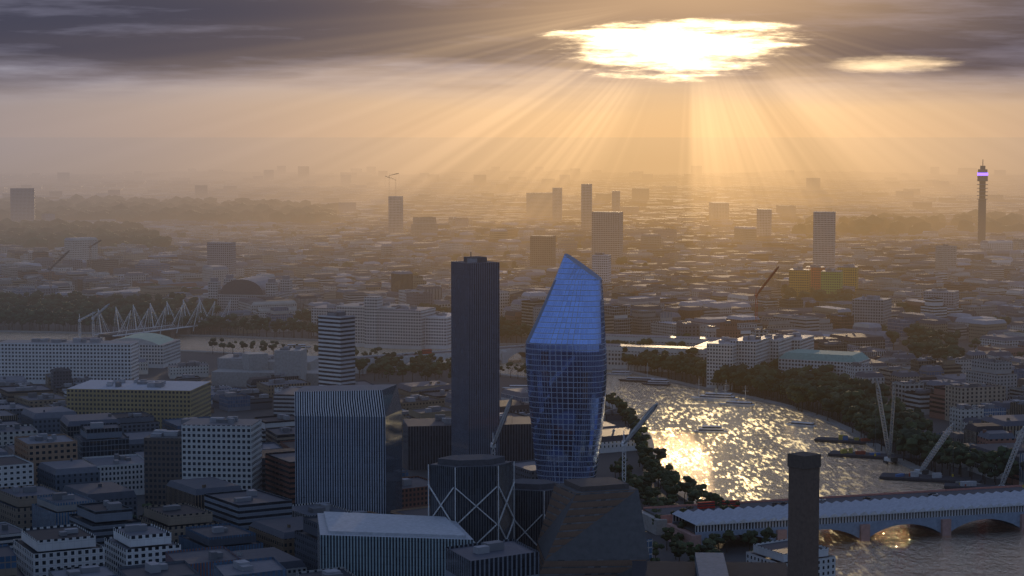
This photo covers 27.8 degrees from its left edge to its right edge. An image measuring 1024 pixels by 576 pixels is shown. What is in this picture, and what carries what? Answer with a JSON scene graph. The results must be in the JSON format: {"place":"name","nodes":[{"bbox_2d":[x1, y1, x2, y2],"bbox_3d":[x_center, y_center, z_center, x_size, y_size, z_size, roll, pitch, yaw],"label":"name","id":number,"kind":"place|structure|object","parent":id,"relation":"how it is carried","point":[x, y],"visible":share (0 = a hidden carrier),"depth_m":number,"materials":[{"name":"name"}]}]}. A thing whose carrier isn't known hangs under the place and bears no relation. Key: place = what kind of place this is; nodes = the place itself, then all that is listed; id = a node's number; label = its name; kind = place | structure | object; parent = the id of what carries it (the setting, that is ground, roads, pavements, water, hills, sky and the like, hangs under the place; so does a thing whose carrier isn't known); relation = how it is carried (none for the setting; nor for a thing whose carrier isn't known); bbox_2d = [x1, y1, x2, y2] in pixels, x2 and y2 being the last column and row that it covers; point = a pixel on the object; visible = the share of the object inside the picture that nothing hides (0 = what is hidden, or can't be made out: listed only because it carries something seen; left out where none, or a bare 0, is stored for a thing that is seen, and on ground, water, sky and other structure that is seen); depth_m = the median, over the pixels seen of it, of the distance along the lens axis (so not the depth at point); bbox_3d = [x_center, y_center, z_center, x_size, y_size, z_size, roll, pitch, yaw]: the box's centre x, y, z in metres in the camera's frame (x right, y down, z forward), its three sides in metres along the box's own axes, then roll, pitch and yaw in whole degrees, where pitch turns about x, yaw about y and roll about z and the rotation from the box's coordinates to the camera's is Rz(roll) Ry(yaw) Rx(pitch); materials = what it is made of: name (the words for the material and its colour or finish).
{"place":"outdoors","nodes":[
{"label":"outdoors","id":0,"kind":"place"},
{"bbox_2d":[0,137,1023,561],"bbox_3d":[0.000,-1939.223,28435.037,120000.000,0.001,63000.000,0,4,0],"label":"ground","id":1,"kind":"structure","parent":0,"point":[390,155],"depth_m":17334.67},
{"bbox_2d":[273,314,354,415],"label":"banded offices","id":2,"kind":"structure","parent":1,"relation":"on","point":[336,347],"depth_m":1840.92,"materials":[{"name":"white concrete"}]},
{"bbox_2d":[295,384,401,513],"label":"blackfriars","id":3,"kind":"structure","parent":1,"relation":"on","point":[348,447],"depth_m":1271.36,"materials":[{"name":"grey glass"}]},
{"bbox_2d":[0,184,958,504],"bbox_3d":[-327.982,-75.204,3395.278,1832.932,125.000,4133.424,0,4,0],"label":"buildings","id":4,"kind":"structure","parent":1,"relation":"on","point":[202,446],"depth_m":2025.97,"materials":[{"name":"grey concrete"}]},
{"bbox_2d":[0,330,980,542],"bbox_3d":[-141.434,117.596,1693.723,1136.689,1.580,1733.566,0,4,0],"label":"embankment walls","id":5,"kind":"structure","parent":1,"relation":"on","point":[855,433],"depth_m":1909.93,"materials":[{"name":"grey stone"}]},
{"bbox_2d":[31,162,987,575],"bbox_3d":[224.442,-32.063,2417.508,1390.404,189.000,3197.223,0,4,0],"label":"buildings","id":6,"kind":"structure","parent":1,"relation":"on","point":[237,370],"depth_m":1076.21,"materials":[{"name":"grey concrete"}]},
{"bbox_2d":[977,173,987,175],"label":"tower light band","id":7,"kind":"object","parent":6,"relation":"on","point":[982,174],"visible":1,"depth_m":3987.37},
{"bbox_2d":[0,213,1023,349],"bbox_3d":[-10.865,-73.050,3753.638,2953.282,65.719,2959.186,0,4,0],"label":"city buildings","id":8,"kind":"structure","parent":1,"relation":"on","point":[703,280],"depth_m":3338.58,"materials":[{"name":"concrete"}]},
{"bbox_2d":[0,320,1023,575],"bbox_3d":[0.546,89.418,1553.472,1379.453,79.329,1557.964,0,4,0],"label":"city","id":9,"kind":"object","parent":1,"relation":"on","point":[72,488],"visible":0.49,"depth_m":1344.83},
{"bbox_2d":[0,194,1023,561],"bbox_3d":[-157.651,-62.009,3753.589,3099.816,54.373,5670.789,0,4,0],"label":"trees","id":10,"kind":"object","parent":1,"relation":"on","point":[844,394],"visible":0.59,"depth_m":2461.25,"materials":[{"name":"green plant"}]},
{"bbox_2d":[0,166,1023,224],"bbox_3d":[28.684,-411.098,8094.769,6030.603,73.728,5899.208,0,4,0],"label":"distant haze","id":11,"kind":"object","parent":1,"relation":"on","point":[496,195],"visible":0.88,"depth_m":7655.48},
{"bbox_2d":[0,332,1023,575],"bbox_3d":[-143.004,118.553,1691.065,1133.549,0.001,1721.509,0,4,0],"label":"river thames","id":12,"kind":"structure","parent":1,"relation":"on","point":[743,457],"depth_m":1523.47,"materials":[{"name":"liquid"}]},
{"bbox_2d":[287,344,1008,488],"bbox_3d":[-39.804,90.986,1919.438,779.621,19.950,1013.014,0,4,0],"label":"boats","id":13,"kind":"object","parent":12,"relation":"on","point":[729,399],"visible":0.82,"depth_m":1636.31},
{"bbox_2d":[47,173,1023,486],"bbox_3d":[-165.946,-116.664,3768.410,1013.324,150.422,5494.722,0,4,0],"label":"construction cranes","id":14,"kind":"object","parent":1,"relation":"on","point":[923,469],"visible":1,"depth_m":1434.22},
{"bbox_2d":[95,298,1023,550],"bbox_3d":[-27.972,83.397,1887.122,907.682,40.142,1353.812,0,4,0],"label":"bridges","id":15,"kind":"structure","parent":1,"relation":"on","point":[704,513],"depth_m":1277.55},
{"bbox_2d":[525,254,606,482],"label":"one blackfriars","id":16,"kind":"structure","parent":1,"relation":"on","point":[566,362],"depth_m":1309.56,"materials":[{"name":"blue glass"}]},
{"bbox_2d":[536,483,787,575],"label":"building","id":17,"kind":"structure","parent":1,"relation":"on","point":[595,533],"depth_m":1044.26,"materials":[{"name":"brick"}]},
{"bbox_2d":[317,261,1023,575],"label":"striped glass towers","id":18,"kind":"structure","parent":1,"relation":"on","point":[470,429],"depth_m":1264.72,"materials":[{"name":"grey glass"}]},
{"bbox_2d":[0,0,1023,136],"label":"sky","id":19,"kind":"structure","parent":0,"point":[69,68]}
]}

